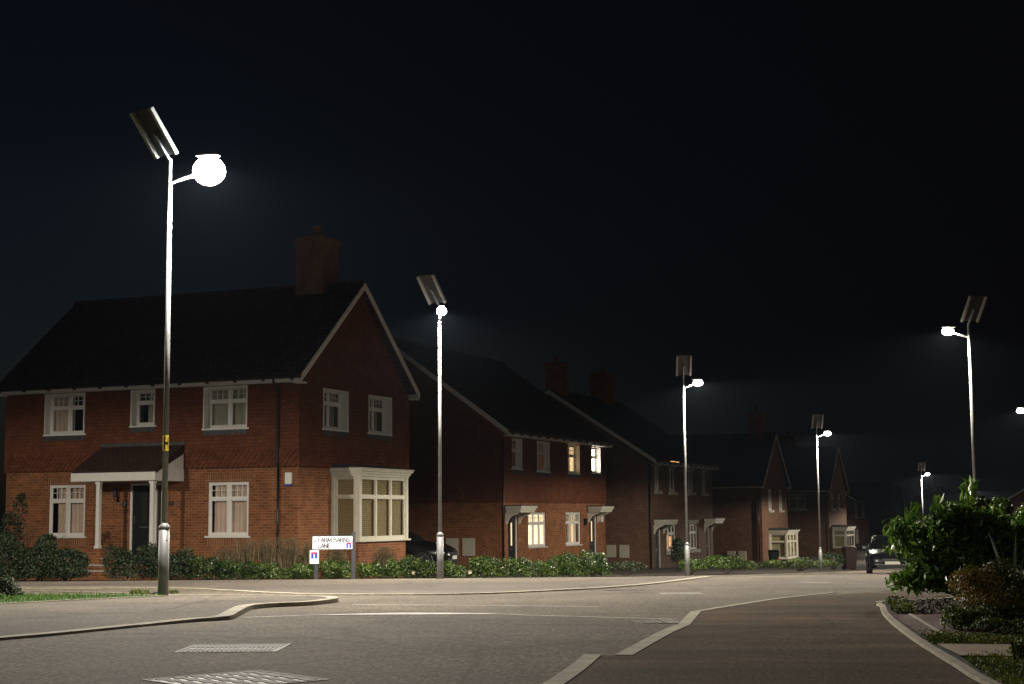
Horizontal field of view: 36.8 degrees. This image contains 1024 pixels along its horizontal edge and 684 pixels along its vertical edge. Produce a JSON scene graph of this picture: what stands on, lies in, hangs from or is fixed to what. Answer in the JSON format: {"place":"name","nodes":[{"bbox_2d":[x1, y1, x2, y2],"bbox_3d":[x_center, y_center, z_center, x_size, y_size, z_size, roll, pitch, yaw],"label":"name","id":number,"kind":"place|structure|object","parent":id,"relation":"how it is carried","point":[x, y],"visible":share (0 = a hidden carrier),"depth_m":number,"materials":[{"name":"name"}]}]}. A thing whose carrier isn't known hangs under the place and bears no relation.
{"place":"outdoors","nodes":[
{"label":"outdoors","id":0,"kind":"place"},
{"bbox_2d":[0,595,325,635],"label":"footway island","id":1,"kind":"structure","parent":0,"point":[26,618],"depth_m":13.86,"materials":[{"name":"concrete"}]},
{"bbox_2d":[0,589,164,602],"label":"grass verge","id":2,"kind":"object","parent":1,"relation":"on","point":[92,597],"depth_m":17.51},
{"bbox_2d":[0,575,24,598],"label":"bush","id":3,"kind":"object","parent":2,"relation":"on","point":[9,589],"visible":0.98,"depth_m":17.37,"materials":[{"name":"green plant"}]},
{"bbox_2d":[129,107,219,595],"bbox_3d":[-4.094,0.149,18.619,1.162,6.002,0.601,0,-6,0],"label":"street lamp","id":4,"kind":"object","parent":2,"relation":"on","point":[153,132],"visible":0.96,"depth_m":18.82,"materials":[{"name":"metal"}]},
{"bbox_2d":[0,595,166,603],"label":"verge edging","id":5,"kind":"object","parent":1,"relation":"on","point":[82,599],"visible":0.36,"depth_m":16.84,"materials":[{"name":"concrete"}]},
{"bbox_2d":[210,546,236,577],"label":"ornamental grass","id":6,"kind":"object","parent":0,"point":[222,556],"depth_m":36.02,"materials":[{"name":"plant"}]},
{"bbox_2d":[231,538,259,577],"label":"ornamental grass","id":7,"kind":"object","parent":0,"point":[246,555],"depth_m":36.02,"materials":[{"name":"plant"}]},
{"bbox_2d":[253,537,278,576],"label":"ornamental grass","id":8,"kind":"object","parent":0,"point":[268,554],"depth_m":36.01,"materials":[{"name":"plant"}]},
{"bbox_2d":[275,535,302,576],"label":"ornamental grass","id":9,"kind":"object","parent":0,"point":[287,558],"depth_m":36.00,"materials":[{"name":"plant"}]},
{"bbox_2d":[322,549,349,572],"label":"ornamental grass","id":10,"kind":"object","parent":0,"point":[337,555],"depth_m":35.99,"materials":[{"name":"plant"}]},
{"bbox_2d":[369,545,396,576],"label":"ornamental grass","id":11,"kind":"object","parent":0,"point":[381,557],"depth_m":35.99,"materials":[{"name":"plant"}]},
{"bbox_2d":[0,548,882,580],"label":"garden ground","id":12,"kind":"structure","parent":0,"point":[860,563],"depth_m":61.75,"materials":[{"name":"soil"}]},
{"bbox_2d":[0,531,33,580],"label":"shrub","id":13,"kind":"object","parent":12,"relation":"on","point":[12,549],"visible":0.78,"depth_m":36.13,"materials":[{"name":"green plant"}]},
{"bbox_2d":[0,493,64,578],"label":"shrub","id":14,"kind":"object","parent":12,"relation":"on","point":[14,522],"visible":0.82,"depth_m":40.22,"materials":[{"name":"green plant"}]},
{"bbox_2d":[8,533,64,580],"bbox_3d":[-11.050,5.034,36.031,1.309,1.110,0.724,0,-6,0],"label":"shrub","id":15,"kind":"object","parent":12,"relation":"on","point":[39,551],"visible":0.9,"depth_m":35.89,"materials":[{"name":"green plant"}]},
{"bbox_2d":[41,548,90,580],"bbox_3d":[-10.352,5.166,35.820,1.194,0.775,0.772,0,-6,0],"label":"shrub","id":16,"kind":"object","parent":12,"relation":"on","point":[77,567],"visible":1,"depth_m":35.67,"materials":[{"name":"green plant"}]},
{"bbox_2d":[0,225,420,580],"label":"brick house","id":17,"kind":"structure","parent":12,"relation":"on","point":[288,411],"depth_m":44.05,"materials":[{"name":"red brick"}]},
{"bbox_2d":[43,395,85,435],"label":"window","id":18,"kind":"structure","parent":17,"relation":"in","point":[63,408],"depth_m":45.17,"materials":[{"name":"white plastic"}]},
{"bbox_2d":[49,485,85,537],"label":"window","id":19,"kind":"structure","parent":17,"relation":"in","point":[71,507],"depth_m":44.56,"materials":[{"name":"white plastic"}]},
{"bbox_2d":[132,485,149,553],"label":"door","id":20,"kind":"structure","parent":17,"relation":"in","point":[141,494],"depth_m":43.54,"materials":[{"name":"black paint"}]},
{"bbox_2d":[129,392,155,427],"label":"window","id":21,"kind":"structure","parent":17,"relation":"in","point":[151,394],"depth_m":44.06,"materials":[{"name":"white plastic"}]},
{"bbox_2d":[202,388,248,429],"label":"window","id":22,"kind":"structure","parent":17,"relation":"in","point":[227,406],"depth_m":43.02,"materials":[{"name":"white plastic"}]},
{"bbox_2d":[204,482,250,537],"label":"window","id":23,"kind":"structure","parent":17,"relation":"in","point":[231,499],"depth_m":42.50,"materials":[{"name":"white plastic"}]},
{"bbox_2d":[322,390,348,431],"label":"window","id":24,"kind":"structure","parent":17,"relation":"in","point":[330,403],"depth_m":44.12,"materials":[{"name":"white plastic"}]},
{"bbox_2d":[334,476,355,534],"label":"window","id":25,"kind":"structure","parent":17,"relation":"in","point":[345,502],"depth_m":43.24,"materials":[{"name":"beige paint"}]},
{"bbox_2d":[329,467,414,541],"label":"bay window","id":26,"kind":"structure","parent":17,"relation":"in","point":[358,472],"depth_m":43.31,"materials":[{"name":"beige paint"}]},
{"bbox_2d":[367,397,391,435],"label":"window","id":27,"kind":"structure","parent":17,"relation":"in","point":[373,401],"depth_m":46.57,"materials":[{"name":"white plastic"}]},
{"bbox_2d":[362,476,404,539],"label":"window","id":28,"kind":"structure","parent":17,"relation":"in","point":[372,505],"depth_m":44.53,"materials":[{"name":"beige paint"}]},
{"bbox_2d":[296,540,319,576],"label":"ornamental grass","id":29,"kind":"object","parent":12,"relation":"on","point":[305,558],"depth_m":36.02,"materials":[{"name":"plant"}]},
{"bbox_2d":[318,558,350,578],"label":"hedge shrub","id":30,"kind":"object","parent":12,"relation":"on","point":[341,570],"visible":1,"depth_m":33.44,"materials":[{"name":"green plant"}]},
{"bbox_2d":[355,561,382,578],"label":"hedge shrub","id":31,"kind":"object","parent":12,"relation":"on","point":[368,569],"visible":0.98,"depth_m":33.26,"materials":[{"name":"green plant"}]},
{"bbox_2d":[380,557,414,578],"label":"hedge shrub","id":32,"kind":"object","parent":12,"relation":"on","point":[394,567],"visible":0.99,"depth_m":33.42,"materials":[{"name":"green plant"}]},
{"bbox_2d":[404,553,436,577],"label":"hedge shrub","id":33,"kind":"object","parent":12,"relation":"on","point":[427,569],"visible":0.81,"depth_m":33.75,"materials":[{"name":"green plant"}]},
{"bbox_2d":[406,530,458,571],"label":"parked car","id":34,"kind":"object","parent":12,"relation":"on","point":[417,546],"visible":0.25,"depth_m":46.84,"materials":[{"name":"black paint"}]},
{"bbox_2d":[443,560,466,577],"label":"hedge shrub","id":35,"kind":"object","parent":12,"relation":"on","point":[451,569],"visible":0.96,"depth_m":34.31,"materials":[{"name":"green plant"}]},
{"bbox_2d":[466,554,509,577],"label":"hedge shrub","id":36,"kind":"object","parent":12,"relation":"on","point":[488,565],"visible":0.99,"depth_m":35.03,"materials":[{"name":"green plant"}]},
{"bbox_2d":[393,337,614,573],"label":"brick house","id":37,"kind":"structure","parent":12,"relation":"on","point":[523,468],"depth_m":58.48,"materials":[{"name":"red brick"}]},
{"bbox_2d":[508,516,515,562],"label":"door","id":38,"kind":"structure","parent":37,"relation":"in","point":[511,523],"depth_m":57.41,"materials":[{"name":"black paint"}]},
{"bbox_2d":[528,512,547,548],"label":"window","id":39,"kind":"structure","parent":37,"relation":"in","point":[536,520],"depth_m":59.90,"materials":[{"name":"white plastic"}]},
{"bbox_2d":[536,441,550,472],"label":"window","id":40,"kind":"structure","parent":37,"relation":"in","point":[540,452],"depth_m":60.86,"materials":[{"name":"white plastic"}]},
{"bbox_2d":[565,512,582,545],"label":"window","id":41,"kind":"structure","parent":37,"relation":"in","point":[575,521],"depth_m":63.58,"materials":[{"name":"white plastic"}]},
{"bbox_2d":[568,445,580,474],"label":"window","id":42,"kind":"structure","parent":37,"relation":"in","point":[571,448],"depth_m":64.30,"materials":[{"name":"white plastic"}]},
{"bbox_2d":[589,516,594,552],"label":"door","id":43,"kind":"structure","parent":37,"relation":"in","point":[591,524],"depth_m":65.66,"materials":[{"name":"black paint"}]},
{"bbox_2d":[603,560,648,575],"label":"shrub","id":44,"kind":"object","parent":12,"relation":"on","point":[616,564],"visible":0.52,"depth_m":43.50,"materials":[{"name":"green plant"}]},
{"bbox_2d":[543,355,724,568],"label":"brick house","id":45,"kind":"structure","parent":12,"relation":"on","point":[645,498],"depth_m":73.94,"materials":[{"name":"brick"}]},
{"bbox_2d":[689,524,696,548],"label":"window","id":46,"kind":"structure","parent":45,"relation":"in","point":[692,527],"depth_m":78.17,"materials":[{"name":"white plastic"}]},
{"bbox_2d":[670,537,684,571],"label":"shrub","id":47,"kind":"object","parent":12,"relation":"on","point":[677,544],"visible":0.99,"depth_m":59.39,"materials":[{"name":"green plant"}]},
{"bbox_2d":[677,555,730,574],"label":"shrub","id":48,"kind":"object","parent":12,"relation":"on","point":[706,565],"visible":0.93,"depth_m":44.10,"materials":[{"name":"green plant"}]},
{"bbox_2d":[710,554,757,573],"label":"shrub","id":49,"kind":"object","parent":12,"relation":"on","point":[736,565],"visible":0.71,"depth_m":46.45,"materials":[{"name":"green plant"}]},
{"bbox_2d":[672,406,799,560],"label":"brick house","id":50,"kind":"structure","parent":12,"relation":"on","point":[751,485],"depth_m":98.84,"materials":[{"name":"brick"}]},
{"bbox_2d":[770,534,785,557],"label":"window","id":51,"kind":"structure","parent":50,"relation":"in","point":[772,536],"depth_m":98.62,"materials":[{"name":"beige paint"}]},
{"bbox_2d":[768,530,799,558],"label":"bay window","id":52,"kind":"structure","parent":50,"relation":"in","point":[786,532],"depth_m":98.62,"materials":[{"name":"beige paint"}]},
{"bbox_2d":[788,533,797,557],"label":"window","id":53,"kind":"structure","parent":50,"relation":"in","point":[791,539],"depth_m":100.10,"materials":[{"name":"beige paint"}]},
{"bbox_2d":[757,557,839,570],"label":"shrub","id":54,"kind":"object","parent":12,"relation":"on","point":[813,564],"visible":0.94,"depth_m":58.34,"materials":[{"name":"green plant"}]},
{"bbox_2d":[780,432,855,555],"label":"brick house","id":55,"kind":"structure","parent":12,"relation":"on","point":[837,532],"depth_m":119.50,"materials":[{"name":"brick"}]},
{"bbox_2d":[788,494,805,508],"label":"window","id":56,"kind":"structure","parent":55,"relation":"in","point":[795,501],"depth_m":119.42,"materials":[{"name":"glass"}]},
{"bbox_2d":[818,551,845,569],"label":"shrub","id":57,"kind":"object","parent":12,"relation":"on","point":[834,556],"visible":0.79,"depth_m":61.28,"materials":[{"name":"green plant"}]},
{"bbox_2d":[841,546,857,569],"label":"wheelie bin","id":58,"kind":"object","parent":12,"relation":"on","point":[849,553],"visible":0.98,"depth_m":61.17,"materials":[{"name":"red plastic"}]},
{"bbox_2d":[846,486,872,547],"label":"brick house","id":59,"kind":"structure","parent":12,"relation":"on","point":[857,508],"depth_m":162.33,"materials":[{"name":"brown brick"}]},
{"bbox_2d":[1002,488,1023,515],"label":"brick house","id":60,"kind":"structure","parent":12,"relation":"on","point":[1016,498],"depth_m":122.22,"materials":[{"name":"brown brick"}]},
{"bbox_2d":[2,568,898,593],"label":"footway","id":61,"kind":"structure","parent":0,"point":[414,585],"depth_m":25.95,"materials":[{"name":"concrete"}]},
{"bbox_2d":[101,542,158,580],"bbox_3d":[-8.523,4.932,34.590,1.437,0.905,0.736,0,-6,0],"label":"hedge shrub","id":62,"kind":"object","parent":61,"relation":"on","point":[120,558],"visible":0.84,"depth_m":34.48,"materials":[{"name":"green plant"}]},
{"bbox_2d":[143,545,197,579],"bbox_3d":[-7.567,4.929,34.296,1.217,0.805,0.764,0,-6,0],"label":"hedge shrub","id":63,"kind":"object","parent":61,"relation":"on","point":[179,562],"visible":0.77,"depth_m":34.15,"materials":[{"name":"green plant"}]},
{"bbox_2d":[183,554,231,579],"bbox_3d":[-6.713,4.982,34.031,1.098,0.611,0.683,0,-6,0],"label":"hedge shrub","id":64,"kind":"object","parent":61,"relation":"on","point":[210,564],"visible":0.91,"depth_m":33.91,"materials":[{"name":"green plant"}]},
{"bbox_2d":[214,559,255,579],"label":"hedge shrub","id":65,"kind":"object","parent":61,"relation":"on","point":[240,569],"visible":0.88,"depth_m":33.71,"materials":[{"name":"green plant"}]},
{"bbox_2d":[244,561,287,579],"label":"hedge shrub","id":66,"kind":"object","parent":61,"relation":"on","point":[256,570],"visible":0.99,"depth_m":33.55,"materials":[{"name":"green plant"}]},
{"bbox_2d":[277,562,320,578],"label":"hedge shrub","id":67,"kind":"object","parent":61,"relation":"on","point":[299,570],"visible":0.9,"depth_m":33.38,"materials":[{"name":"green plant"}]},
{"bbox_2d":[312,532,355,578],"bbox_3d":[-3.777,4.617,32.695,0.915,1.150,0.118,0,-6,-1],"label":"street name sign","id":68,"kind":"object","parent":61,"relation":"on","point":[329,542],"visible":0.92,"depth_m":32.68,"materials":[{"name":"plastic"}]},
{"bbox_2d":[416,274,446,578],"bbox_3d":[-1.442,1.678,29.774,0.603,5.982,0.549,-5,-8,33],"label":"street lamp","id":69,"kind":"object","parent":61,"relation":"on","point":[431,288],"visible":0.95,"depth_m":29.98,"materials":[{"name":"metal"}]},
{"bbox_2d":[501,556,538,577],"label":"hedge shrub","id":70,"kind":"object","parent":61,"relation":"on","point":[518,568],"visible":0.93,"depth_m":35.72,"materials":[{"name":"green plant"}]},
{"bbox_2d":[526,559,560,577],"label":"hedge shrub","id":71,"kind":"object","parent":61,"relation":"on","point":[545,568],"visible":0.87,"depth_m":36.38,"materials":[{"name":"green plant"}]},
{"bbox_2d":[548,551,594,576],"bbox_3d":[1.446,5.409,37.446,1.170,0.670,0.825,0,-6,0],"label":"hedge shrub","id":72,"kind":"object","parent":61,"relation":"on","point":[568,565],"visible":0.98,"depth_m":37.33,"materials":[{"name":"green plant"}]},
{"bbox_2d":[577,549,611,576],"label":"hedge shrub","id":73,"kind":"object","parent":61,"relation":"on","point":[601,563],"visible":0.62,"depth_m":38.27,"materials":[{"name":"green plant"}]},
{"bbox_2d":[676,355,702,575],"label":"street lamp","id":74,"kind":"object","parent":61,"relation":"on","point":[683,365],"visible":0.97,"depth_m":41.25,"materials":[{"name":"metal"}]},
{"bbox_2d":[811,414,823,570],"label":"street lamp","id":75,"kind":"object","parent":61,"relation":"on","point":[817,420],"visible":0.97,"depth_m":57.99,"materials":[{"name":"metal"}]},
{"bbox_2d":[0,568,1023,683],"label":"road","id":76,"kind":"structure","parent":0,"point":[503,645],"depth_m":10.31,"materials":[{"name":"asphalt"}]},
{"bbox_2d":[0,594,337,640],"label":"kerb island","id":77,"kind":"structure","parent":76,"relation":"on","point":[233,612],"depth_m":12.59,"materials":[{"name":"concrete"}]},
{"bbox_2d":[173,643,291,652],"bbox_3d":[-1.685,1.868,9.351,0.610,0.027,0.620,0,-6,0],"label":"manhole cover","id":78,"kind":"object","parent":76,"relation":"on","point":[219,648],"visible":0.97,"depth_m":9.30,"materials":[{"name":"metal"}]},
{"bbox_2d":[141,670,330,683],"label":"manhole cover","id":79,"kind":"object","parent":76,"relation":"on","point":[255,677],"visible":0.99,"depth_m":7.48,"materials":[{"name":"metal"}]},
{"bbox_2d":[21,568,903,595],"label":"kerb","id":80,"kind":"structure","parent":76,"relation":"on","point":[549,590],"depth_m":22.02,"materials":[{"name":"concrete"}]},
{"bbox_2d":[264,613,660,618],"bbox_3d":[-0.353,2.330,13.140,3.762,0.034,1.060,-2,-7,15],"label":"road seam","id":81,"kind":"object","parent":76,"relation":"on","point":[436,613],"visible":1,"depth_m":13.52,"materials":[{"name":"asphalt"}]},
{"bbox_2d":[543,654,601,683],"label":"flush kerb","id":82,"kind":"structure","parent":76,"relation":"on","point":[582,663],"depth_m":7.76,"materials":[{"name":"concrete"}]},
{"bbox_2d":[615,624,689,654],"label":"flush kerb","id":83,"kind":"structure","parent":76,"relation":"on","point":[639,646],"depth_m":9.62,"materials":[{"name":"concrete"}]},
{"bbox_2d":[696,592,836,610],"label":"flush kerb","id":84,"kind":"structure","parent":76,"relation":"on","point":[761,601],"depth_m":15.77,"materials":[{"name":"concrete"}]},
{"bbox_2d":[862,535,913,572],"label":"parked car","id":85,"kind":"object","parent":76,"relation":"on","point":[876,556],"visible":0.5,"depth_m":49.29,"materials":[{"name":"grey paint"}]},
{"bbox_2d":[0,0,1023,529],"label":"sky","id":86,"kind":"structure","parent":0,"point":[795,200],"materials":[{"name":"black"}]},
{"bbox_2d":[566,592,980,683],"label":"footway","id":87,"kind":"structure","parent":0,"point":[856,638],"depth_m":8.73,"materials":[{"name":"concrete"}]},
{"bbox_2d":[876,603,1001,683],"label":"bed edging","id":88,"kind":"object","parent":87,"relation":"on","point":[968,671],"visible":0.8,"depth_m":8.45,"materials":[{"name":"concrete"}]},
{"bbox_2d":[882,573,1023,683],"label":"planting bed","id":89,"kind":"object","parent":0,"point":[956,655],"visible":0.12,"depth_m":8.70,"materials":[{"name":"soil"}]},
{"bbox_2d":[888,514,932,563],"bbox_3d":[5.886,2.740,20.912,1.698,1.143,1.007,2,-7,-22],"label":"shrub","id":90,"kind":"object","parent":89,"relation":"on","point":[899,554],"visible":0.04,"depth_m":20.72,"materials":[{"name":"green plant"}]},
{"bbox_2d":[882,597,999,613],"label":"bark mulch","id":91,"kind":"object","parent":89,"relation":"on","point":[930,606],"visible":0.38,"depth_m":13.64,"materials":[{"name":"wood"}]},
{"bbox_2d":[883,596,918,613],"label":"ground cover","id":92,"kind":"object","parent":91,"relation":"on","point":[896,602],"visible":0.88,"depth_m":12.99,"materials":[{"name":"green plant"}]},
{"bbox_2d":[893,614,994,633],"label":"block paving","id":93,"kind":"structure","parent":89,"relation":"on","point":[933,620],"depth_m":10.80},
{"bbox_2d":[882,476,1023,598],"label":"laurel bush","id":94,"kind":"object","parent":89,"relation":"on","point":[950,534],"visible":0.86,"depth_m":15.48,"materials":[{"name":"green plant"}]},
{"bbox_2d":[941,295,986,495],"bbox_3d":[9.722,2.006,32.748,0.901,5.982,0.583,0,-6,0],"label":"street lamp","id":95,"kind":"object","parent":89,"relation":"on","point":[974,308],"visible":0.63,"depth_m":33.03,"materials":[{"name":"metal"}]},
{"bbox_2d":[919,627,1023,644],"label":"ground cover","id":96,"kind":"object","parent":89,"relation":"on","point":[961,637],"visible":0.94,"depth_m":9.11,"materials":[{"name":"green plant"}]},
{"bbox_2d":[938,644,1011,655],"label":"concrete slab","id":97,"kind":"structure","parent":89,"relation":"on","point":[964,649],"depth_m":8.51,"materials":[{"name":"concrete"}]},
{"bbox_2d":[945,493,1011,567],"bbox_3d":[5.655,2.394,18.455,1.160,1.168,0.870,0,-6,0],"label":"shrub","id":98,"kind":"object","parent":89,"relation":"on","point":[980,502],"visible":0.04,"depth_m":18.47,"materials":[{"name":"green plant"}]},
{"bbox_2d":[945,557,1023,627],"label":"shrub","id":99,"kind":"object","parent":89,"relation":"on","point":[979,579],"visible":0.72,"depth_m":10.31,"materials":[{"name":"orange plant"}]},
{"bbox_2d":[945,532,1023,603],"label":"strappy plant","id":100,"kind":"object","parent":89,"relation":"on","point":[1014,558],"visible":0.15,"depth_m":13.97,"materials":[{"name":"green plant"}]},
{"bbox_2d":[946,603,1023,630],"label":"shrub","id":101,"kind":"object","parent":89,"relation":"on","point":[961,617],"visible":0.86,"depth_m":9.97,"materials":[{"name":"green plant"}]},
{"bbox_2d":[965,649,1023,683],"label":"ground cover","id":102,"kind":"object","parent":89,"relation":"on","point":[1005,667],"visible":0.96,"depth_m":7.35,"materials":[{"name":"green plant"}]},
{"bbox_2d":[971,616,1023,633],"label":"ground plant","id":103,"kind":"object","parent":89,"relation":"on","point":[1013,624],"visible":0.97,"depth_m":9.59,"materials":[{"name":"green plant"}]},
{"bbox_2d":[1000,506,1023,575],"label":"shrub","id":104,"kind":"object","parent":89,"relation":"on","point":[1019,520],"visible":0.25,"depth_m":15.89,"materials":[{"name":"green plant"}]},
{"bbox_3d":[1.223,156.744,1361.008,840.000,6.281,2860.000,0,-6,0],"label":"ground","id":105,"kind":"structure","parent":0,"visible":0},
{"bbox_2d":[848,483,896,538],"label":"brick house","id":106,"kind":"structure","parent":105,"relation":"on","point":[882,504],"depth_m":217.78,"materials":[{"name":"brick"}]},
{"bbox_2d":[894,485,904,519],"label":"brick house","id":107,"kind":"structure","parent":105,"relation":"on","point":[899,499],"depth_m":236.74,"materials":[{"name":"brick"}]},
{"bbox_2d":[902,475,959,517],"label":"brick house","id":108,"kind":"structure","parent":105,"relation":"on","point":[930,489],"depth_m":236.67,"materials":[{"name":"brick"}]},
{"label":"bark mulch","id":109,"kind":"object","parent":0,"visible":0},
{"bbox_2d":[1009,636,1023,660],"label":"ground plant","id":110,"kind":"object","parent":109,"relation":"on","point":[1017,646],"visible":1,"depth_m":7.80,"materials":[{"name":"green plant"}]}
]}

